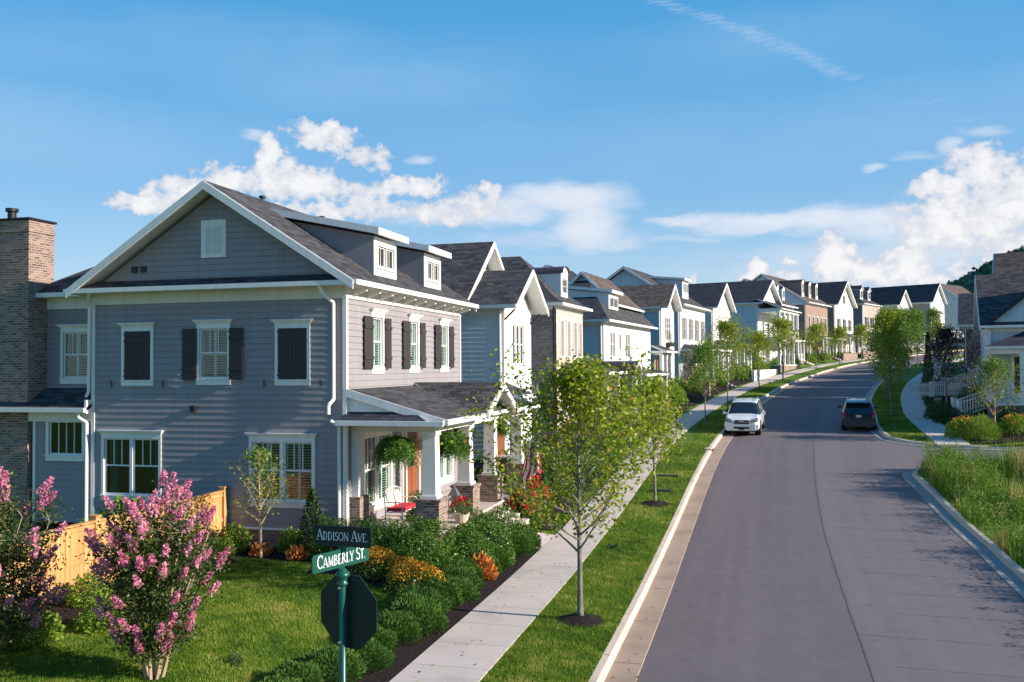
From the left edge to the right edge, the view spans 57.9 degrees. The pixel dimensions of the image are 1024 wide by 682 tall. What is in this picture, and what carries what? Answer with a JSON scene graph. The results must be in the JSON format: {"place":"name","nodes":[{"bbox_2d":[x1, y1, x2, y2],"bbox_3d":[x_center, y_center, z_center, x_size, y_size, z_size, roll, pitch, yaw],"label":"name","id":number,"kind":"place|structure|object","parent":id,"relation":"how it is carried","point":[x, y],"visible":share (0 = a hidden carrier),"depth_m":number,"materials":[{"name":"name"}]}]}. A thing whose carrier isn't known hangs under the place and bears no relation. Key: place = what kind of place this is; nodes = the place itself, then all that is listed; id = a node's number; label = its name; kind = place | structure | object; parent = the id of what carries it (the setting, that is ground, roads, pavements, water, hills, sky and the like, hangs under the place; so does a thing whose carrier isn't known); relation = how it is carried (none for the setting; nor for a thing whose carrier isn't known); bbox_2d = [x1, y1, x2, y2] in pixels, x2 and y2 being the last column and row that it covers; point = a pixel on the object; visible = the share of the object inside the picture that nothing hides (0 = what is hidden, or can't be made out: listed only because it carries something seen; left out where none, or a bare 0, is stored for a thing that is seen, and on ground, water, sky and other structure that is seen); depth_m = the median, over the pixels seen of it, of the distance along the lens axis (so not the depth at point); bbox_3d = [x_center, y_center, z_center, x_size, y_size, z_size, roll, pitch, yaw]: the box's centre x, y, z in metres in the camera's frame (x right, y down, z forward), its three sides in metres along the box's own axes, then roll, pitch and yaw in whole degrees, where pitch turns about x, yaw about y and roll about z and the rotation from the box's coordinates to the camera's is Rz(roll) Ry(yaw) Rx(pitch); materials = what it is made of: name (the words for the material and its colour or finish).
{"place":"outdoors","nodes":[
{"label":"outdoors","id":0,"kind":"place"},
{"bbox_2d":[0,555,394,681],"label":"lawn grass","id":1,"kind":"structure","parent":0,"point":[261,594],"depth_m":17.54,"materials":[{"name":"green plant"}]},
{"bbox_2d":[0,347,963,681],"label":"lawn ground","id":2,"kind":"structure","parent":0,"point":[688,435],"depth_m":20.69,"materials":[{"name":"green plant"}]},
{"bbox_2d":[0,466,81,662],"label":"crape myrtle","id":3,"kind":"object","parent":2,"relation":"on","point":[13,605],"visible":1,"depth_m":15.49,"materials":[{"name":"pink plant"}]},
{"bbox_2d":[73,593,129,635],"bbox_3d":[-7.867,5.235,17.820,1.062,0.789,1.006,0,-2,-15],"label":"shrub","id":4,"kind":"object","parent":2,"relation":"on","point":[82,625],"visible":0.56,"depth_m":17.57,"materials":[{"name":"green plant"}]},
{"bbox_2d":[0,486,227,603],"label":"cedar fence","id":5,"kind":"object","parent":2,"relation":"on","point":[67,573],"visible":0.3,"depth_m":20.68,"materials":[{"name":"beige wood"}]},
{"bbox_2d":[0,557,238,650],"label":"mulch bed","id":6,"kind":"object","parent":2,"relation":"on","point":[69,614],"visible":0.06,"depth_m":19.26,"materials":[{"name":"brown soil"}]},
{"bbox_2d":[0,605,66,651],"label":"shrub","id":7,"kind":"object","parent":6,"relation":"on","point":[56,625],"visible":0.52,"depth_m":16.73,"materials":[{"name":"green plant"}]},
{"bbox_2d":[64,571,114,607],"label":"shrub","id":8,"kind":"object","parent":6,"relation":"on","point":[78,596],"visible":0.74,"depth_m":19.60,"materials":[{"name":"green plant"}]},
{"bbox_2d":[74,470,233,679],"bbox_3d":[-5.734,3.814,15.124,2.461,3.328,2.430,-1,-2,15],"label":"crape myrtle","id":9,"kind":"object","parent":2,"relation":"on","point":[147,573],"visible":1,"depth_m":14.79,"materials":[{"name":"pink plant"}]},
{"bbox_2d":[0,180,539,548],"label":"corner house","id":10,"kind":"structure","parent":2,"relation":"on","point":[201,333],"depth_m":26.95,"materials":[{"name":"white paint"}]},
{"bbox_2d":[44,421,84,460],"bbox_3d":[-13.386,2.964,27.969,1.420,1.280,0.400,-1,-2,15],"label":"window","id":11,"kind":"structure","parent":10,"relation":"in","point":[65,441],"depth_m":28.05,"materials":[{"name":"glass"}]},
{"bbox_2d":[57,324,90,383],"bbox_3d":[-13.476,0.408,28.746,1.260,1.835,0.475,-1,-2,15],"label":"window","id":12,"kind":"structure","parent":10,"relation":"in","point":[73,337],"depth_m":28.75,"materials":[{"name":"white paint"}]},
{"bbox_2d":[96,430,163,501],"bbox_3d":[-11.117,3.649,27.202,2.220,2.075,0.475,-1,-2,15],"label":"window","id":13,"kind":"structure","parent":10,"relation":"in","point":[130,459],"depth_m":27.31,"materials":[{"name":"glass"}]},
{"bbox_2d":[116,322,155,385],"bbox_3d":[-10.949,0.392,27.241,1.260,1.845,0.475,-1,-2,15],"label":"window","id":14,"kind":"structure","parent":10,"relation":"in","point":[143,326],"depth_m":27.09,"materials":[{"name":"white paint"}]},
{"bbox_2d":[191,319,233,384],"bbox_3d":[-8.515,0.326,26.591,1.280,1.865,0.475,-1,-2,15],"label":"window","id":15,"kind":"structure","parent":10,"relation":"in","point":[212,335],"depth_m":26.59,"materials":[{"name":"white paint"}]},
{"bbox_2d":[244,432,317,508],"bbox_3d":[-6.394,3.608,25.937,2.220,2.075,0.475,-1,-2,15],"label":"window","id":16,"kind":"structure","parent":10,"relation":"in","point":[298,449],"depth_m":25.89,"materials":[{"name":"white glass"}]},
{"bbox_2d":[271,319,312,384],"bbox_3d":[-6.100,0.319,25.944,1.260,1.845,0.475,-1,-2,15],"label":"window","id":17,"kind":"structure","parent":10,"relation":"in","point":[279,323],"depth_m":25.80,"materials":[{"name":"white paint"}]},
{"bbox_2d":[365,431,391,511],"bbox_3d":[-4.073,3.763,27.453,0.475,2.415,2.310,-1,-2,15],"label":"window","id":18,"kind":"structure","parent":10,"relation":"in","point":[376,482],"depth_m":27.38,"materials":[{"name":"white glass"}]},
{"bbox_2d":[369,308,388,373],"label":"window","id":19,"kind":"structure","parent":10,"relation":"in","point":[378,315],"depth_m":27.86,"materials":[{"name":"white paint"}]},
{"bbox_2d":[374,433,417,472],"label":"hanging fern","id":20,"kind":"object","parent":10,"relation":"hanging from","point":[397,448],"visible":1,"depth_m":24.86,"materials":[{"name":"green plant"}]},
{"bbox_2d":[383,486,416,525],"bbox_3d":[-3.147,4.669,26.352,0.603,1.067,1.268,-1,-2,15],"label":"porch chair","id":21,"kind":"object","parent":10,"relation":"on","point":[400,506],"visible":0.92,"depth_m":26.09,"materials":[{"name":"white paint"}]},
{"bbox_2d":[407,314,423,372],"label":"window","id":22,"kind":"structure","parent":10,"relation":"in","point":[414,318],"depth_m":30.76,"materials":[{"name":"white paint"}]},
{"bbox_2d":[438,318,451,371],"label":"window","id":23,"kind":"structure","parent":10,"relation":"in","point":[444,322],"depth_m":33.67,"materials":[{"name":"white paint"}]},
{"bbox_2d":[439,430,470,466],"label":"hanging fern","id":24,"kind":"object","parent":10,"relation":"hanging from","point":[452,449],"visible":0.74,"depth_m":26.33,"materials":[{"name":"green plant"}]},
{"bbox_2d":[447,495,473,523],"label":"potted flowers","id":25,"kind":"object","parent":10,"relation":"on","point":[461,516],"visible":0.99,"depth_m":26.35,"materials":[{"name":"green plant"}]},
{"bbox_2d":[507,429,542,487],"bbox_3d":[0.426,3.881,30.607,1.343,1.980,0.181,-1,-2,27],"label":"flag","id":26,"kind":"object","parent":10,"relation":"attached to","point":[528,473],"visible":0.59,"depth_m":30.53,"materials":[{"name":"multicoloured fabric"}]},
{"bbox_2d":[311,525,376,681],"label":"street sign","id":27,"kind":"object","parent":2,"relation":"on","point":[348,610],"visible":1,"depth_m":9.77,"materials":[{"name":"teal metal"}]},
{"bbox_2d":[217,545,538,681],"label":"mulch bed","id":28,"kind":"object","parent":2,"relation":"on","point":[406,654],"visible":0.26,"depth_m":21.29,"materials":[{"name":"brown soil"}]},
{"bbox_2d":[213,521,252,552],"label":"foundation shrub","id":29,"kind":"object","parent":28,"relation":"on","point":[236,538],"visible":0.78,"depth_m":25.32,"materials":[{"name":"green plant"}]},
{"bbox_2d":[224,442,295,559],"bbox_3d":[-6.555,4.175,24.289,1.986,3.115,2.001,0,-2,-3],"label":"young maple","id":30,"kind":"object","parent":28,"relation":"on","point":[257,454],"visible":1,"depth_m":24.28,"materials":[{"name":"green plant"}]},
{"bbox_2d":[262,658,324,681],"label":"juniper shrub","id":31,"kind":"object","parent":28,"relation":"on","point":[290,669],"visible":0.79,"depth_m":15.78,"materials":[{"name":"green plant"}]},
{"bbox_2d":[292,487,328,560],"bbox_3d":[-5.289,4.805,24.561,1.215,1.886,1.231,0,-2,-3],"label":"holly cone","id":32,"kind":"object","parent":28,"relation":"on","point":[306,516],"visible":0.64,"depth_m":24.49,"materials":[{"name":"green plant"}]},
{"bbox_2d":[305,513,352,558],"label":"boxwood shrub","id":33,"kind":"object","parent":28,"relation":"on","point":[319,547],"visible":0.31,"depth_m":24.15,"materials":[{"name":"green plant"}]},
{"bbox_2d":[297,644,367,681],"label":"juniper shrub","id":34,"kind":"object","parent":28,"relation":"on","point":[330,660],"visible":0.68,"depth_m":16.46,"materials":[{"name":"green plant"}]},
{"bbox_2d":[346,638,395,673],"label":"juniper shrub","id":35,"kind":"object","parent":28,"relation":"on","point":[373,650],"visible":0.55,"depth_m":17.19,"materials":[{"name":"green plant"}]},
{"bbox_2d":[347,545,402,580],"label":"flowering perennial","id":36,"kind":"object","parent":28,"relation":"on","point":[375,551],"visible":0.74,"depth_m":22.57,"materials":[{"name":"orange plant"}]},
{"bbox_2d":[377,610,422,645],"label":"juniper shrub","id":37,"kind":"object","parent":28,"relation":"on","point":[391,621],"visible":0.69,"depth_m":18.86,"materials":[{"name":"green plant"}]},
{"bbox_2d":[384,514,430,562],"bbox_3d":[-2.717,5.239,24.367,1.529,1.402,1.532,0,-2,-24],"label":"boxwood shrub","id":38,"kind":"object","parent":28,"relation":"on","point":[406,525],"visible":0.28,"depth_m":24.15,"materials":[{"name":"green plant"}]},
{"bbox_2d":[383,559,445,595],"bbox_3d":[-2.307,5.682,22.102,1.599,0.870,1.476,0,-2,-9],"label":"flowering perennial","id":39,"kind":"object","parent":28,"relation":"on","point":[422,567],"visible":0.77,"depth_m":21.97,"materials":[{"name":"orange plant"}]},
{"bbox_2d":[382,593,450,637],"bbox_3d":[-2.026,5.819,19.765,1.484,0.776,1.463,0,-2,-29],"label":"juniper shrub","id":40,"kind":"object","parent":28,"relation":"on","point":[436,617],"visible":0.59,"depth_m":19.67,"materials":[{"name":"green plant"}]},
{"bbox_2d":[387,584,451,623],"bbox_3d":[-2.032,5.819,20.772,1.413,0.750,1.433,1,-2,-37],"label":"juniper shrub","id":41,"kind":"object","parent":28,"relation":"on","point":[429,593],"visible":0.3,"depth_m":20.71,"materials":[{"name":"green plant"}]},
{"bbox_2d":[398,528,446,576],"bbox_3d":[-2.357,5.397,23.647,1.410,1.290,1.406,-1,-2,22],"label":"boxwood shrub","id":42,"kind":"object","parent":28,"relation":"on","point":[437,562],"visible":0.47,"depth_m":23.52,"materials":[{"name":"green plant"}]},
{"bbox_2d":[403,517,461,560],"bbox_3d":[-2.114,5.337,24.474,1.590,1.458,1.594,-2,-2,44],"label":"boxwood shrub","id":43,"kind":"object","parent":28,"relation":"on","point":[438,528],"visible":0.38,"depth_m":24.31,"materials":[{"name":"green plant"}]},
{"bbox_2d":[408,576,464,608],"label":"juniper shrub","id":44,"kind":"object","parent":28,"relation":"on","point":[442,591],"visible":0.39,"depth_m":21.44,"materials":[{"name":"green plant"}]},
{"bbox_2d":[437,576,480,603],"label":"juniper shrub","id":45,"kind":"object","parent":28,"relation":"on","point":[468,592],"visible":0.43,"depth_m":22.21,"materials":[{"name":"green plant"}]},
{"bbox_2d":[438,563,484,590],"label":"juniper shrub","id":46,"kind":"object","parent":28,"relation":"on","point":[460,570],"visible":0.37,"depth_m":23.09,"materials":[{"name":"green plant"}]},
{"bbox_2d":[453,531,496,565],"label":"boxwood shrub","id":47,"kind":"object","parent":28,"relation":"on","point":[464,548],"visible":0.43,"depth_m":24.77,"materials":[{"name":"green plant"}]},
{"bbox_2d":[467,517,515,563],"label":"boxwood shrub","id":48,"kind":"object","parent":28,"relation":"on","point":[505,541],"visible":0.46,"depth_m":25.91,"materials":[{"name":"green plant"}]},
{"bbox_2d":[486,505,527,548],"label":"boxwood shrub","id":49,"kind":"object","parent":28,"relation":"on","point":[505,515],"visible":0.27,"depth_m":27.52,"materials":[{"name":"green plant"}]},
{"bbox_2d":[500,525,534,556],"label":"juniper shrub","id":50,"kind":"object","parent":28,"relation":"on","point":[528,548],"visible":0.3,"depth_m":27.04,"materials":[{"name":"green plant"}]},
{"bbox_2d":[430,242,548,473],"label":"gabled house","id":51,"kind":"structure","parent":2,"relation":"on","point":[509,302],"depth_m":40.42,"materials":[{"name":"white paint"}]},
{"bbox_2d":[511,323,524,367],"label":"window","id":52,"kind":"structure","parent":51,"relation":"in","point":[517,329],"depth_m":41.74,"materials":[{"name":"white paint"}]},
{"bbox_2d":[440,343,685,615],"bbox_3d":[1.288,3.107,20.637,5.310,6.209,5.168,-1,-2,32],"label":"street tree","id":53,"kind":"object","parent":2,"relation":"on","point":[582,381],"visible":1,"depth_m":20.30,"materials":[{"name":"green plant"}]},
{"bbox_2d":[478,533,663,681],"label":"verge grass","id":54,"kind":"structure","parent":2,"relation":"on","point":[599,593],"depth_m":20.83,"materials":[{"name":"green plant"}]},
{"bbox_2d":[500,256,642,438],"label":"brick hip house","id":55,"kind":"structure","parent":2,"relation":"on","point":[558,332],"depth_m":49.71,"materials":[{"name":"white paint"}]},
{"bbox_2d":[557,613,603,626],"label":"mulch ground","id":56,"kind":"structure","parent":2,"relation":"on","point":[586,620],"depth_m":20.33,"materials":[{"name":"brown soil"}]},
{"bbox_2d":[568,271,673,403],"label":"blue dormer house","id":57,"kind":"structure","parent":2,"relation":"on","point":[615,321],"depth_m":62.65,"materials":[{"name":"white paint"}]},
{"bbox_2d":[474,369,780,529],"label":"shrubs","id":58,"kind":"object","parent":2,"relation":"on","point":[694,399],"visible":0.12,"depth_m":55.73,"materials":[{"name":"green plant"}]},
{"bbox_2d":[617,284,682,388],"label":"teal house","id":59,"kind":"structure","parent":2,"relation":"on","point":[659,304],"depth_m":76.12,"materials":[{"name":"white paint"}]},
{"bbox_2d":[606,371,693,500],"bbox_3d":[5.106,3.591,35.064,3.250,5.064,3.811,-1,-2,20],"label":"street tree","id":60,"kind":"object","parent":2,"relation":"on","point":[660,388],"visible":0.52,"depth_m":34.65,"materials":[{"name":"green plant"}]},
{"bbox_2d":[606,444,709,536],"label":"verge grass","id":61,"kind":"structure","parent":2,"relation":"on","point":[682,456],"depth_m":36.23,"materials":[{"name":"green plant"}]},
{"bbox_2d":[606,266,735,387],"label":"shuttered house","id":62,"kind":"structure","parent":2,"relation":"on","point":[692,315],"depth_m":84.34,"materials":[{"name":"white paint"}]},
{"bbox_2d":[676,333,730,426],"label":"street tree","id":63,"kind":"object","parent":2,"relation":"on","point":[704,353],"visible":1,"depth_m":54.36,"materials":[{"name":"green plant"}]},
{"bbox_2d":[688,283,751,378],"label":"white gable house","id":64,"kind":"structure","parent":2,"relation":"on","point":[716,299],"depth_m":96.94,"materials":[{"name":"paint"}]},
{"bbox_2d":[688,311,765,409],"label":"street tree","id":65,"kind":"object","parent":2,"relation":"on","point":[728,328],"visible":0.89,"depth_m":63.14,"materials":[{"name":"green plant"}]},
{"bbox_2d":[687,381,786,447],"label":"verge grass","id":66,"kind":"structure","parent":2,"relation":"on","point":[761,391],"depth_m":59.08,"materials":[{"name":"green plant"}]},
{"bbox_2d":[688,280,801,371],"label":"double porch house","id":67,"kind":"structure","parent":2,"relation":"on","point":[756,302],"depth_m":112.97,"materials":[{"name":"white paint"}]},
{"bbox_2d":[739,326,777,388],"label":"street tree","id":68,"kind":"object","parent":2,"relation":"on","point":[758,343],"visible":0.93,"depth_m":80.88,"materials":[{"name":"green plant"}]},
{"bbox_2d":[742,278,813,364],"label":"arched dormer house","id":69,"kind":"structure","parent":2,"relation":"on","point":[781,293],"depth_m":126.33,"materials":[{"name":"white paint"}]},
{"bbox_2d":[761,312,808,379],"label":"street tree","id":70,"kind":"object","parent":2,"relation":"on","point":[783,324],"visible":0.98,"depth_m":93.99,"materials":[{"name":"green plant"}]},
{"bbox_2d":[752,273,845,360],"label":"brown brick house","id":71,"kind":"structure","parent":2,"relation":"on","point":[801,295],"depth_m":139.01,"materials":[{"name":"white paint"}]},
{"bbox_2d":[797,320,835,369],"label":"street tree","id":72,"kind":"object","parent":2,"relation":"on","point":[815,331],"visible":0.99,"depth_m":112.63,"materials":[{"name":"green plant"}]},
{"bbox_2d":[818,281,866,356],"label":"steep gable house","id":73,"kind":"structure","parent":2,"relation":"on","point":[838,297],"depth_m":153.22,"materials":[{"name":"white paint"}]},
{"bbox_2d":[850,285,881,351],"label":"tan house","id":74,"kind":"structure","parent":2,"relation":"on","point":[866,306],"depth_m":165.54,"materials":[{"name":"white paint"}]},
{"bbox_2d":[870,290,925,351],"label":"white gable house","id":75,"kind":"structure","parent":2,"relation":"on","point":[897,298],"depth_m":182.20,"materials":[{"name":"paint"}]},
{"bbox_2d":[871,283,957,345],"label":"beige gable house","id":76,"kind":"structure","parent":2,"relation":"on","point":[924,296],"depth_m":197.45,"materials":[{"name":"white paint"}]},
{"bbox_2d":[940,283,970,342],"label":"pale end house","id":77,"kind":"structure","parent":2,"relation":"on","point":[951,292],"depth_m":209.62,"materials":[{"name":"white paint"}]},
{"bbox_2d":[0,0,1023,287],"label":"sky","id":78,"kind":"structure","parent":0,"point":[867,143],"materials":[{"name":"blue"}]},
{"bbox_2d":[389,349,954,681],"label":"sidewalk","id":79,"kind":"structure","parent":0,"point":[495,624],"depth_m":22.11,"materials":[{"name":"concrete"}]},
{"bbox_2d":[636,351,1023,681],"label":"road","id":80,"kind":"structure","parent":0,"point":[931,595],"depth_m":25.15,"materials":[{"name":"grey asphalt"}]},
{"bbox_2d":[723,396,764,434],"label":"parked suv","id":81,"kind":"object","parent":80,"relation":"on","point":[745,415],"visible":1,"depth_m":51.86,"materials":[{"name":"white paint"}]},
{"bbox_2d":[589,350,960,681],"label":"kerb","id":82,"kind":"structure","parent":80,"relation":"on","point":[602,669],"depth_m":24.62,"materials":[{"name":"concrete"}]},
{"bbox_2d":[604,350,963,681],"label":"gutter pan","id":83,"kind":"object","parent":80,"relation":"on","point":[634,643],"visible":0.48,"depth_m":24.51,"materials":[{"name":"concrete"}]},
{"bbox_2d":[838,397,877,429],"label":"dark suv","id":84,"kind":"object","parent":80,"relation":"on","point":[858,412],"visible":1,"depth_m":51.83,"materials":[{"name":"blue paint"}]},
{"bbox_2d":[870,362,1023,449],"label":"kerb","id":85,"kind":"structure","parent":80,"relation":"on","point":[883,432],"depth_m":47.28,"materials":[{"name":"concrete"}]},
{"bbox_2d":[902,472,1023,597],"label":"gutter pan","id":86,"kind":"object","parent":80,"relation":"on","point":[1013,580],"visible":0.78,"depth_m":29.10,"materials":[{"name":"grey concrete"}]},
{"bbox_2d":[912,467,1023,581],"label":"kerb","id":87,"kind":"structure","parent":80,"relation":"on","point":[1009,563],"depth_m":29.81,"materials":[{"name":"concrete"}]},
{"bbox_2d":[901,358,969,446],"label":"sidewalk","id":88,"kind":"structure","parent":0,"point":[913,407],"depth_m":56.65,"materials":[{"name":"concrete"}]},
{"bbox_2d":[872,355,1023,445],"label":"verge ground","id":89,"kind":"structure","parent":0,"point":[915,370],"depth_m":63.69,"materials":[{"name":"green plant"}]},
{"bbox_2d":[857,304,929,416],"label":"street tree","id":90,"kind":"object","parent":89,"relation":"on","point":[887,326],"visible":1,"depth_m":56.98,"materials":[{"name":"green plant"}]},
{"bbox_2d":[872,381,930,441],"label":"verge grass","id":91,"kind":"structure","parent":89,"relation":"on","point":[894,405],"depth_m":58.41,"materials":[{"name":"green plant"}]},
{"bbox_2d":[913,382,969,396],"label":"picket fence","id":92,"kind":"object","parent":89,"relation":"on","point":[924,388],"visible":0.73,"depth_m":63.13,"materials":[{"name":"white paint"}]},
{"bbox_2d":[918,293,980,391],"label":"brick house","id":93,"kind":"structure","parent":89,"relation":"on","point":[965,311],"depth_m":72.18,"materials":[{"name":"white paint"}]},
{"bbox_2d":[943,415,980,439],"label":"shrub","id":94,"kind":"object","parent":89,"relation":"on","point":[952,424],"visible":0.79,"depth_m":46.96,"materials":[{"name":"green plant"}]},
{"bbox_2d":[960,412,1002,440],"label":"bush","id":95,"kind":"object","parent":89,"relation":"on","point":[989,431],"depth_m":46.05,"materials":[{"name":"green plant"}]},
{"bbox_2d":[941,397,1023,442],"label":"mulch bed","id":96,"kind":"object","parent":89,"relation":"on","point":[1020,436],"visible":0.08,"depth_m":45.88,"materials":[{"name":"brown soil"}]},
{"bbox_2d":[912,321,980,402],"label":"dark tree","id":97,"kind":"object","parent":96,"relation":"on","point":[946,335],"visible":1,"depth_m":60.20,"materials":[{"name":"black plant"}]},
{"bbox_2d":[962,349,1023,433],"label":"young tree","id":98,"kind":"object","parent":89,"relation":"on","point":[995,365],"visible":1,"depth_m":47.34,"materials":[{"name":"green plant"}]},
{"bbox_2d":[973,273,1023,419],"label":"corner house","id":99,"kind":"structure","parent":89,"relation":"on","point":[998,320],"depth_m":51.75,"materials":[{"name":"white paint"}]},
{"bbox_2d":[992,252,1023,273],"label":"tall roof house","id":100,"kind":"structure","parent":89,"relation":"on","point":[1007,263],"depth_m":64.83,"materials":[{"name":"beige paint"}]},
{"bbox_2d":[918,468,1023,568],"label":"empty lot ground","id":101,"kind":"structure","parent":0,"point":[984,532],"depth_m":30.83,"materials":[{"name":"green plant"}]},
{"bbox_2d":[912,434,1023,566],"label":"tall weeds","id":102,"kind":"object","parent":101,"relation":"on","point":[1014,465],"visible":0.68,"depth_m":34.42,"materials":[{"name":"green plant"}]},
{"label":"hill","id":103,"kind":"structure","parent":0,"visible":0},
{"bbox_2d":[946,245,1023,292],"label":"hill forest","id":104,"kind":"object","parent":103,"relation":"on","point":[966,281],"visible":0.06,"depth_m":578.81,"materials":[{"name":"green plant"}]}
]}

